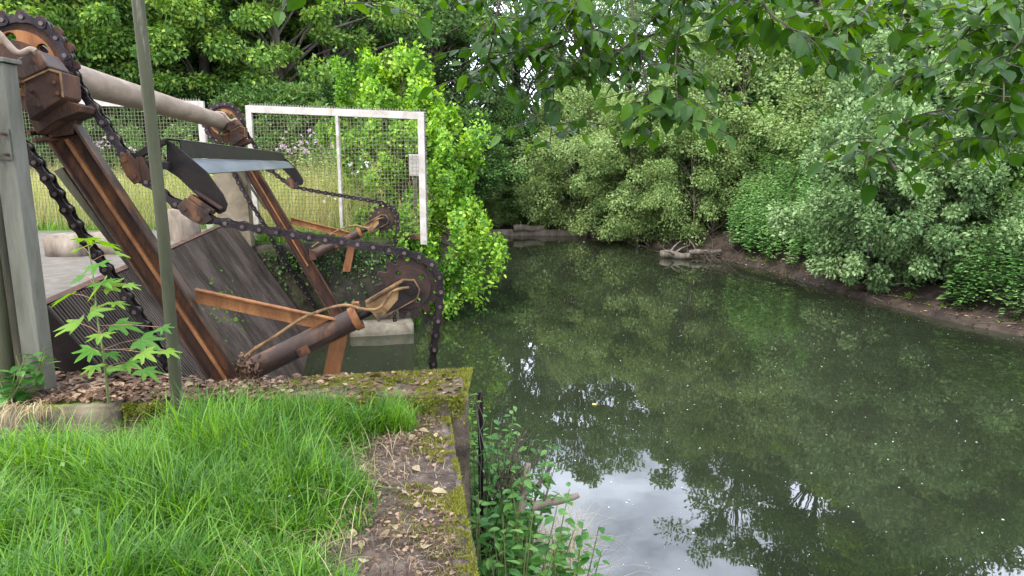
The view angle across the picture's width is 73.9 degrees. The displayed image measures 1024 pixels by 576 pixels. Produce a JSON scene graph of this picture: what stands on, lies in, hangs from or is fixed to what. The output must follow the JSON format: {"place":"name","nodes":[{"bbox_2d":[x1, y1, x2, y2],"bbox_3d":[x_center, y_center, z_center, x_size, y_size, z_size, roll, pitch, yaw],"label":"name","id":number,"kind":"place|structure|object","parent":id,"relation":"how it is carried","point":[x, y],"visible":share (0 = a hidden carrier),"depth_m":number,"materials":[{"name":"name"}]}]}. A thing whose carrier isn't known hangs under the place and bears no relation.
{"place":"outdoors","nodes":[
{"label":"outdoors","id":0,"kind":"place"},
{"bbox_2d":[38,229,207,373],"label":"paved deck","id":1,"kind":"structure","parent":0,"point":[60,274],"depth_m":7.44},
{"bbox_2d":[42,232,87,256],"bbox_3d":[-5.513,-0.511,8.520,0.538,0.352,0.443,0,10,0],"label":"timber block","id":2,"kind":"object","parent":1,"relation":"on","point":[59,245],"depth_m":8.32,"materials":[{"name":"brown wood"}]},
{"bbox_2d":[89,231,116,254],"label":"timber block","id":3,"kind":"structure","parent":1,"relation":"on","point":[99,234],"depth_m":8.55,"materials":[{"name":"brown wood"}]},
{"bbox_2d":[167,209,200,240],"bbox_3d":[-4.927,-0.871,10.230,0.458,0.637,0.397,0,10,0],"label":"wooden stump","id":4,"kind":"object","parent":1,"relation":"on","point":[182,227],"visible":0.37,"depth_m":10.05,"materials":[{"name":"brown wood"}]},
{"bbox_2d":[36,213,429,324],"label":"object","id":5,"kind":"structure","parent":0,"point":[262,238],"depth_m":12.77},
{"bbox_2d":[255,415,477,575],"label":"path","id":6,"kind":"structure","parent":0,"point":[451,479],"depth_m":3.08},
{"bbox_2d":[230,415,461,575],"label":"path litter","id":7,"kind":"object","parent":6,"relation":"on","point":[411,558],"visible":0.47,"depth_m":3.08,"materials":[{"name":"brown plant"}]},
{"bbox_2d":[241,411,471,575],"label":"path straw","id":8,"kind":"object","parent":6,"relation":"on","point":[407,543],"visible":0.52,"depth_m":2.94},
{"bbox_2d":[378,414,480,575],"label":"path moss","id":9,"kind":"object","parent":6,"relation":"on","point":[459,508],"visible":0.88,"depth_m":3.17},
{"bbox_2d":[0,169,1023,539],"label":"ground","id":10,"kind":"structure","parent":0,"point":[932,293],"depth_m":14.91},
{"bbox_2d":[0,256,17,392],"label":"round post","id":11,"kind":"object","parent":10,"relation":"on","point":[7,360],"visible":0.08,"depth_m":4.29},
{"bbox_2d":[0,57,56,392],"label":"steel post","id":12,"kind":"object","parent":10,"relation":"on","point":[21,262],"visible":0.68,"depth_m":4.22,"materials":[{"name":"metal"}]},
{"bbox_2d":[0,398,65,436],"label":"dry grass","id":13,"kind":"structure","parent":10,"relation":"on","point":[26,410],"depth_m":4.00,"materials":[{"name":"plant"}]},
{"bbox_2d":[20,90,58,172],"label":"shrub","id":14,"kind":"object","parent":10,"relation":"on","point":[47,147],"visible":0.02,"depth_m":19.24,"materials":[{"name":"green plant"}]},
{"bbox_2d":[0,395,125,431],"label":"concrete kerb","id":15,"kind":"structure","parent":10,"relation":"on","point":[112,408],"depth_m":4.14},
{"bbox_2d":[0,355,34,405],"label":"weed","id":16,"kind":"object","parent":15,"relation":"on","point":[12,385],"visible":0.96,"depth_m":4.12,"materials":[{"name":"green plant"}]},
{"bbox_2d":[4,347,60,402],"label":"weed","id":17,"kind":"object","parent":15,"relation":"on","point":[38,377],"visible":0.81,"depth_m":4.24,"materials":[{"name":"green plant"}]},
{"bbox_2d":[52,237,182,403],"bbox_3d":[-2.361,0.220,4.006,0.883,1.026,0.448,8,13,37],"label":"maple sapling","id":18,"kind":"object","parent":15,"relation":"on","point":[147,339],"visible":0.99,"depth_m":4.00,"materials":[{"name":"green plant"}]},
{"bbox_2d":[52,114,144,183],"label":"shrub","id":19,"kind":"object","parent":10,"relation":"on","point":[93,133],"visible":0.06,"depth_m":19.25,"materials":[{"name":"green plant"}]},
{"bbox_2d":[0,0,208,150],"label":"ash tree","id":20,"kind":"object","parent":10,"relation":"on","point":[118,32],"visible":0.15,"depth_m":19.29,"materials":[{"name":"green plant"}]},
{"bbox_2d":[23,98,213,229],"bbox_3d":[-8.188,-2.296,13.024,4.948,2.814,0.070,1,10,4],"label":"fence","id":21,"kind":"object","parent":10,"relation":"on","point":[202,137],"visible":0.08,"depth_m":12.91,"materials":[{"name":"metal"}]},
{"bbox_2d":[0,0,258,158],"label":"ash tree","id":22,"kind":"object","parent":10,"relation":"on","point":[83,41],"visible":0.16,"depth_m":19.60,"materials":[{"name":"green plant"}]},
{"bbox_2d":[56,373,209,388],"bbox_3d":[-4.545,0.879,4.638,5.009,0.415,0.557,-1,10,-4],"label":"gravel bed","id":23,"kind":"object","parent":10,"relation":"on","point":[115,376],"visible":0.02,"depth_m":4.80,"materials":[{"name":"gravel"}]},
{"bbox_2d":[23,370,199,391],"bbox_3d":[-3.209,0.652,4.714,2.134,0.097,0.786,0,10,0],"label":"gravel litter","id":24,"kind":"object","parent":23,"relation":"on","point":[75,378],"visible":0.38,"depth_m":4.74,"materials":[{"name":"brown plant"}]},
{"bbox_2d":[28,0,285,116],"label":"alder tree","id":25,"kind":"object","parent":10,"relation":"on","point":[126,16],"visible":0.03,"depth_m":19.52,"materials":[{"name":"green plant"}]},
{"bbox_2d":[131,0,183,422],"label":"thin pole","id":26,"kind":"object","parent":10,"relation":"on","point":[155,163],"visible":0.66,"depth_m":3.83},
{"bbox_2d":[97,84,220,187],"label":"shrub","id":27,"kind":"object","parent":10,"relation":"on","point":[140,133],"visible":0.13,"depth_m":19.52,"materials":[{"name":"green plant"}]},
{"bbox_2d":[0,417,322,543],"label":"lawn weeds","id":28,"kind":"object","parent":10,"relation":"on","point":[301,485],"visible":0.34,"depth_m":3.01,"materials":[{"name":"green plant"}]},
{"bbox_2d":[46,225,310,381],"bbox_3d":[-3.346,0.842,8.748,1.886,2.852,7.340,-2,11,-12],"label":"trash rack","id":29,"kind":"object","parent":10,"relation":"on","point":[220,259],"visible":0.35,"depth_m":8.20,"materials":[{"name":"black metal"}]},
{"bbox_2d":[27,0,335,119],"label":"ash tree","id":30,"kind":"object","parent":10,"relation":"on","point":[99,16],"visible":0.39,"depth_m":19.51,"materials":[{"name":"green plant"}]},
{"bbox_2d":[0,373,415,575],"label":"grass","id":31,"kind":"structure","parent":10,"relation":"on","point":[178,456],"depth_m":3.01,"materials":[{"name":"plant"}]},
{"bbox_2d":[0,401,435,575],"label":"lawn straw","id":32,"kind":"object","parent":10,"relation":"on","point":[112,429],"visible":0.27,"depth_m":3.12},
{"bbox_2d":[31,129,410,216],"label":"meadow weeds","id":33,"kind":"object","parent":10,"relation":"on","point":[265,176],"visible":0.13,"depth_m":15.48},
{"bbox_2d":[0,10,444,381],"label":"screen cleaner","id":34,"kind":"object","parent":10,"relation":"on","point":[58,82],"visible":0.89,"depth_m":5.18,"materials":[{"name":"metal"}]},
{"bbox_2d":[232,352,266,380],"bbox_3d":[-2.019,0.608,5.250,0.264,0.333,0.299,0,10,0],"label":"caught debris","id":35,"kind":"object","parent":34,"relation":"on","point":[245,370],"visible":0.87,"depth_m":5.21,"materials":[{"name":"brown plant"}]},
{"bbox_2d":[162,110,301,185],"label":"shrub","id":36,"kind":"object","parent":10,"relation":"on","point":[191,132],"visible":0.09,"depth_m":18.91,"materials":[{"name":"green plant"}]},
{"bbox_2d":[214,159,254,247],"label":"concrete pillar","id":37,"kind":"structure","parent":10,"relation":"on","point":[238,208],"depth_m":11.75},
{"bbox_2d":[30,149,441,244],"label":"meadow grass","id":38,"kind":"structure","parent":10,"relation":"on","point":[310,215],"depth_m":14.27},
{"bbox_2d":[195,80,336,177],"bbox_3d":[-6.794,-4.433,21.027,4.785,3.868,4.648,1,10,3],"label":"shrub","id":39,"kind":"object","parent":10,"relation":"on","point":[279,93],"visible":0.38,"depth_m":19.57,"materials":[{"name":"green plant"}]},
{"bbox_2d":[129,0,418,144],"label":"ash tree","id":40,"kind":"object","parent":10,"relation":"on","point":[316,15],"visible":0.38,"depth_m":20.29,"materials":[{"name":"green plant"}]},
{"bbox_2d":[159,376,430,434],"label":"wall grass","id":41,"kind":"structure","parent":10,"relation":"on","point":[395,421],"depth_m":4.07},
{"bbox_2d":[122,372,470,524],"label":"concrete wall","id":42,"kind":"structure","parent":10,"relation":"on","point":[461,433],"depth_m":4.33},
{"bbox_2d":[20,368,466,404],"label":"wall litter","id":43,"kind":"object","parent":42,"relation":"on","point":[129,391],"depth_m":4.40,"materials":[{"name":"brown plant"}]},
{"bbox_2d":[120,396,465,425],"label":"wall face moss","id":44,"kind":"object","parent":42,"relation":"attached to","point":[460,402],"depth_m":4.25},
{"bbox_2d":[132,367,472,401],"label":"wall moss","id":45,"kind":"object","parent":42,"relation":"on","point":[462,373],"depth_m":4.55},
{"bbox_2d":[468,391,487,553],"bbox_3d":[-0.337,1.689,4.954,0.327,1.928,0.082,-4,11,-22],"label":"sluice rod","id":46,"kind":"object","parent":42,"relation":"attached to","point":[480,424],"visible":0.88,"depth_m":4.90,"materials":[{"name":"black metal"}]},
{"bbox_2d":[192,0,455,119],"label":"alder tree","id":47,"kind":"object","parent":10,"relation":"on","point":[390,35],"visible":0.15,"depth_m":24.60,"materials":[{"name":"green plant"}]},
{"bbox_2d":[253,240,401,319],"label":"intake wall","id":48,"kind":"structure","parent":10,"relation":"on","point":[340,296],"depth_m":12.44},
{"bbox_2d":[256,248,393,303],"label":"wall weeds","id":49,"kind":"object","parent":48,"relation":"attached to","point":[320,268],"depth_m":12.35,"materials":[{"name":"green plant"}]},
{"bbox_2d":[262,82,397,171],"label":"shrub","id":50,"kind":"object","parent":10,"relation":"on","point":[328,95],"visible":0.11,"depth_m":20.54,"materials":[{"name":"green plant"}]},
{"bbox_2d":[245,103,428,244],"bbox_3d":[-3.260,-2.141,12.740,3.475,2.613,0.070,1,10,8],"label":"fence","id":51,"kind":"object","parent":10,"relation":"on","point":[337,113],"visible":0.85,"depth_m":12.64,"materials":[{"name":"metal"}]},
{"bbox_2d":[409,154,418,240],"bbox_3d":[-1.831,-1.655,12.860,0.180,1.700,0.135,0,10,0],"label":"switch box","id":52,"kind":"object","parent":51,"relation":"attached to","point":[412,172],"visible":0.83,"depth_m":12.70,"materials":[{"name":"grey plastic"}]},
{"bbox_2d":[309,55,435,176],"bbox_3d":[-6.127,-5.769,24.075,5.809,4.835,5.981,-7,13,-34],"label":"shrub","id":53,"kind":"object","parent":10,"relation":"on","point":[356,69],"visible":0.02,"depth_m":23.18,"materials":[{"name":"green plant"}]},
{"bbox_2d":[265,0,490,101],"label":"alder tree","id":54,"kind":"object","parent":10,"relation":"on","point":[472,21],"visible":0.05,"depth_m":26.10,"materials":[{"name":"green plant"}]},
{"bbox_2d":[350,318,413,336],"bbox_3d":[-2.393,1.087,12.551,1.155,0.955,0.554,-2,11,-12],"label":"concrete step","id":55,"kind":"object","parent":10,"relation":"on","point":[382,327],"visible":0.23,"depth_m":12.29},
{"bbox_2d":[313,36,511,320],"bbox_3d":[-2.085,-2.357,14.049,2.692,5.813,4.244,-7,13,-35],"label":"bright bush","id":56,"kind":"object","parent":10,"relation":"on","point":[465,221],"visible":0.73,"depth_m":13.67,"materials":[{"name":"green plant"}]},
{"bbox_2d":[377,0,541,114],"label":"birch tree","id":57,"kind":"object","parent":10,"relation":"on","point":[457,17],"visible":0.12,"depth_m":29.21,"materials":[{"name":"green plant"}]},
{"bbox_2d":[396,105,530,207],"bbox_3d":[-2.437,-5.055,27.060,5.479,4.352,5.414,-2,11,-12],"label":"shrub","id":58,"kind":"object","parent":10,"relation":"on","point":[495,169],"visible":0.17,"depth_m":25.69,"materials":[{"name":"green plant"}]},
{"bbox_2d":[401,0,534,111],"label":"alder tree","id":59,"kind":"object","parent":10,"relation":"on","point":[449,73],"visible":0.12,"depth_m":29.91,"materials":[{"name":"green plant"}]},
{"bbox_2d":[469,409,514,533],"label":"nettle","id":60,"kind":"object","parent":10,"relation":"on","point":[489,442],"visible":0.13,"depth_m":5.63,"materials":[{"name":"green plant"}]},
{"bbox_2d":[461,105,527,168],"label":"shrub","id":61,"kind":"object","parent":10,"relation":"on","point":[505,142],"visible":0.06,"depth_m":29.35,"materials":[{"name":"green plant"}]},
{"bbox_2d":[469,492,533,575],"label":"nettle","id":62,"kind":"object","parent":10,"relation":"on","point":[508,553],"visible":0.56,"depth_m":4.18,"materials":[{"name":"green plant"}]},
{"bbox_2d":[469,436,534,574],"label":"nettle","id":63,"kind":"object","parent":10,"relation":"on","point":[487,511],"visible":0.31,"depth_m":4.88,"materials":[{"name":"green plant"}]},
{"bbox_2d":[477,175,527,228],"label":"shrub","id":64,"kind":"object","parent":10,"relation":"on","point":[495,213],"visible":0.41,"depth_m":29.48,"materials":[{"name":"green plant"}]},
{"bbox_2d":[474,94,541,223],"bbox_3d":[-0.431,-5.667,30.990,4.598,6.115,5.402,5,11,25],"label":"alder tree","id":65,"kind":"object","parent":10,"relation":"on","point":[504,115],"visible":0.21,"depth_m":29.39,"materials":[{"name":"green plant"}]},
{"bbox_2d":[490,159,543,223],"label":"shrub","id":66,"kind":"object","parent":10,"relation":"on","point":[511,195],"visible":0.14,"depth_m":30.23,"materials":[{"name":"green plant"}]},
{"bbox_2d":[472,463,561,575],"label":"nettle","id":67,"kind":"object","parent":10,"relation":"on","point":[528,487],"visible":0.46,"depth_m":4.65,"materials":[{"name":"green plant"}]},
{"bbox_2d":[488,426,545,499],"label":"dead twigs","id":68,"kind":"object","parent":67,"relation":"on","point":[504,478],"visible":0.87,"depth_m":4.72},
{"bbox_2d":[512,463,530,512],"bbox_3d":[0.065,1.326,4.533,0.128,0.314,0.216,0,10,0],"label":"driftwood","id":69,"kind":"object","parent":67,"relation":"on","point":[523,495],"visible":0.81,"depth_m":4.52,"materials":[{"name":"brown wood"}]},
{"bbox_2d":[483,435,560,544],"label":"nettle","id":70,"kind":"object","parent":10,"relation":"on","point":[543,466],"visible":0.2,"depth_m":5.29,"materials":[{"name":"green plant"}]},
{"bbox_2d":[468,0,579,145],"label":"birch tree","id":71,"kind":"object","parent":10,"relation":"on","point":[513,62],"visible":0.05,"depth_m":33.56,"materials":[{"name":"green plant"}]},
{"bbox_2d":[492,482,580,575],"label":"nettle","id":72,"kind":"object","parent":10,"relation":"on","point":[569,521],"visible":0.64,"depth_m":4.28,"materials":[{"name":"green plant"}]},
{"bbox_2d":[488,229,614,235],"bbox_3d":[1.674,-2.125,29.297,6.566,0.823,0.347,0,10,0],"label":"timber weir","id":73,"kind":"object","parent":10,"relation":"on","point":[544,232],"visible":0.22,"depth_m":29.11,"materials":[{"name":"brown wood"}]},
{"bbox_2d":[513,213,543,231],"bbox_3d":[0.710,-2.795,28.991,1.351,0.799,0.306,-2,11,-9],"label":"fallen log","id":74,"kind":"object","parent":73,"relation":"on","point":[521,227],"visible":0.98,"depth_m":28.92,"materials":[{"name":"grey wood"}]},
{"bbox_2d":[451,0,659,159],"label":"birch tree","id":75,"kind":"object","parent":10,"relation":"on","point":[581,50],"visible":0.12,"depth_m":30.61,"materials":[{"name":"green plant"}]},
{"bbox_2d":[473,473,651,575],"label":"bank grass","id":76,"kind":"structure","parent":10,"relation":"on","point":[572,544],"depth_m":5.34,"materials":[{"name":"plant"}]},
{"bbox_2d":[478,0,650,192],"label":"birch tree","id":77,"kind":"object","parent":10,"relation":"on","point":[539,36],"visible":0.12,"depth_m":30.07,"materials":[{"name":"green plant"}]},
{"bbox_2d":[508,77,676,235],"bbox_3d":[2.763,-5.407,28.699,7.725,6.844,7.554,7,13,34],"label":"willow tree","id":78,"kind":"object","parent":10,"relation":"on","point":[545,168],"visible":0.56,"depth_m":27.76,"materials":[{"name":"green plant"}]},
{"bbox_2d":[557,0,683,93],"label":"birch tree","id":79,"kind":"object","parent":10,"relation":"on","point":[628,7],"visible":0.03,"depth_m":32.83,"materials":[{"name":"green plant"}]},
{"bbox_2d":[273,0,1023,206],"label":"overhanging tree","id":80,"kind":"object","parent":10,"relation":"on","point":[848,56],"visible":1,"depth_m":2.85,"materials":[{"name":"green plant"}]},
{"bbox_2d":[554,90,754,246],"bbox_3d":[5.538,-4.345,25.756,6.949,6.297,7.107,3,11,15],"label":"willow tree","id":81,"kind":"object","parent":10,"relation":"on","point":[623,226],"visible":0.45,"depth_m":24.86,"materials":[{"name":"green plant"}]},
{"bbox_2d":[612,0,710,94],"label":"birch tree","id":82,"kind":"object","parent":10,"relation":"on","point":[639,68],"visible":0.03,"depth_m":30.42,"materials":[{"name":"green plant"}]},
{"bbox_2d":[623,222,750,261],"bbox_3d":[5.681,-1.827,24.436,2.932,1.154,7.943,-3,11,-17],"label":"brushwood","id":83,"kind":"object","parent":10,"relation":"on","point":[686,249],"visible":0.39,"depth_m":23.20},
{"bbox_2d":[615,0,795,111],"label":"birch tree","id":84,"kind":"object","parent":10,"relation":"on","point":[621,29],"visible":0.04,"depth_m":28.59,"materials":[{"name":"green plant"}]},
{"bbox_2d":[625,100,793,245],"bbox_3d":[6.505,-4.139,24.643,5.793,5.217,5.376,-5,12,-26],"label":"willow tree","id":85,"kind":"object","parent":10,"relation":"on","point":[719,174],"visible":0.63,"depth_m":23.27,"materials":[{"name":"green plant"}]},
{"bbox_2d":[618,3,817,206],"bbox_3d":[8.193,-6.639,25.636,8.686,7.871,8.884,-4,11,-22],"label":"willow tree","id":86,"kind":"object","parent":10,"relation":"on","point":[719,71],"visible":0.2,"depth_m":23.91,"materials":[{"name":"green plant"}]},
{"bbox_2d":[722,51,805,198],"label":"shrub","id":87,"kind":"object","parent":10,"relation":"on","point":[765,80],"visible":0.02,"depth_m":23.79,"materials":[{"name":"green plant"}]},
{"bbox_2d":[726,73,815,203],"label":"shrub","id":88,"kind":"object","parent":10,"relation":"on","point":[763,157],"visible":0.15,"depth_m":23.39,"materials":[{"name":"green plant"}]},
{"bbox_2d":[675,0,894,122],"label":"birch tree","id":89,"kind":"object","parent":10,"relation":"on","point":[735,87],"visible":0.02,"depth_m":27.19,"materials":[{"name":"green plant"}]},
{"bbox_2d":[729,48,860,212],"bbox_3d":[11.280,-4.795,20.758,6.631,5.796,7.152,-7,13,-35],"label":"shrub","id":90,"kind":"object","parent":10,"relation":"on","point":[799,102],"visible":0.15,"depth_m":21.10,"materials":[{"name":"green plant"}]},
{"bbox_2d":[702,0,920,68],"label":"alder tree","id":91,"kind":"object","parent":10,"relation":"on","point":[761,4],"visible":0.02,"depth_m":24.93,"materials":[{"name":"green plant"}]},
{"bbox_2d":[734,0,899,200],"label":"shrub","id":92,"kind":"object","parent":10,"relation":"on","point":[818,17],"visible":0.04,"depth_m":21.63,"materials":[{"name":"green plant"}]},
{"bbox_2d":[724,98,973,272],"bbox_3d":[9.138,-3.090,19.006,3.842,4.775,6.977,-2,11,-10],"label":"balsam thicket","id":93,"kind":"object","parent":10,"relation":"on","point":[747,216],"visible":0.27,"depth_m":20.57,"materials":[{"name":"green plant"}]},
{"bbox_2d":[807,0,910,101],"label":"ash tree","id":94,"kind":"object","parent":10,"relation":"on","point":[886,16],"depth_m":19.31,"materials":[{"name":"green plant"}]},
{"bbox_2d":[702,249,1023,335],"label":"bank litter","id":95,"kind":"object","parent":10,"relation":"on","point":[889,294],"visible":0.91,"depth_m":14.81,"materials":[{"name":"brown plant"}]},
{"bbox_2d":[763,90,973,293],"bbox_3d":[8.748,-2.058,15.569,4.662,4.767,4.731,-4,11,-21],"label":"shrub","id":96,"kind":"object","parent":10,"relation":"on","point":[847,199],"visible":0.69,"depth_m":14.92,"materials":[{"name":"green plant"}]},
{"bbox_2d":[730,253,1017,322],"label":"bank twigs","id":97,"kind":"object","parent":10,"relation":"on","point":[881,294],"visible":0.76,"depth_m":15.15,"materials":[{"name":"wood"}]},
{"bbox_2d":[802,0,984,189],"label":"shrub","id":98,"kind":"object","parent":10,"relation":"on","point":[875,81],"visible":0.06,"depth_m":17.28,"materials":[{"name":"green plant"}]},
{"bbox_2d":[831,0,1023,198],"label":"shrub","id":99,"kind":"object","parent":10,"relation":"on","point":[960,21],"visible":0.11,"depth_m":15.02,"materials":[{"name":"green plant"}]},
{"bbox_2d":[835,202,1023,314],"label":"nettle thicket","id":100,"kind":"object","parent":10,"relation":"on","point":[967,286],"visible":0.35,"depth_m":13.28,"materials":[{"name":"green plant"}]},
{"bbox_2d":[880,103,1011,241],"bbox_3d":[10.539,-2.414,15.755,4.127,3.626,3.882,-2,11,-11],"label":"shrub","id":101,"kind":"object","parent":10,"relation":"on","point":[972,219],"depth_m":14.72,"materials":[{"name":"green plant"}]},
{"bbox_2d":[879,105,1023,288],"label":"shrub","id":102,"kind":"object","parent":10,"relation":"on","point":[962,204],"visible":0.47,"depth_m":13.59,"materials":[{"name":"green plant"}]},
{"bbox_2d":[935,49,1023,224],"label":"shrub","id":103,"kind":"object","parent":10,"relation":"on","point":[953,94],"visible":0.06,"depth_m":14.32,"materials":[{"name":"green plant"}]},
{"bbox_2d":[937,25,1023,108],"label":"shrub","id":104,"kind":"object","parent":10,"relation":"on","point":[984,89],"visible":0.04,"depth_m":14.62,"materials":[{"name":"green plant"}]},
{"bbox_2d":[412,0,817,135],"label":"sky","id":105,"kind":"structure","parent":0,"point":[528,66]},
{"bbox_2d":[302,235,1023,575],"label":"water","id":106,"kind":"structure","parent":0,"point":[845,409],"depth_m":8.57,"materials":[{"name":"liquid"}]},
{"bbox_2d":[470,403,540,530],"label":"nettle","id":107,"kind":"object","parent":106,"relation":"in","point":[509,435],"visible":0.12,"depth_m":5.42,"materials":[{"name":"green plant"}]},
{"bbox_2d":[479,498,571,575],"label":"nettle","id":108,"kind":"object","parent":106,"relation":"in","point":[534,564],"visible":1,"depth_m":3.96,"materials":[{"name":"green plant"}]},
{"bbox_2d":[531,492,579,510],"bbox_3d":[0.296,1.393,4.529,0.340,0.152,0.083,-3,11,-17],"label":"driftwood","id":109,"kind":"object","parent":106,"relation":"in","point":[553,501],"visible":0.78,"depth_m":4.51,"materials":[{"name":"brown wood"}]},
{"bbox_2d":[536,519,614,575],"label":"nettle","id":110,"kind":"object","parent":106,"relation":"in","point":[578,569],"visible":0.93,"depth_m":4.02,"materials":[{"name":"green plant"}]},
{"bbox_2d":[660,241,691,258],"bbox_3d":[5.304,-1.205,22.103,0.992,0.567,0.822,0,10,0],"label":"fallen log","id":111,"kind":"object","parent":106,"relation":"in","point":[675,254],"visible":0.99,"depth_m":22.02,"materials":[{"name":"wood"}]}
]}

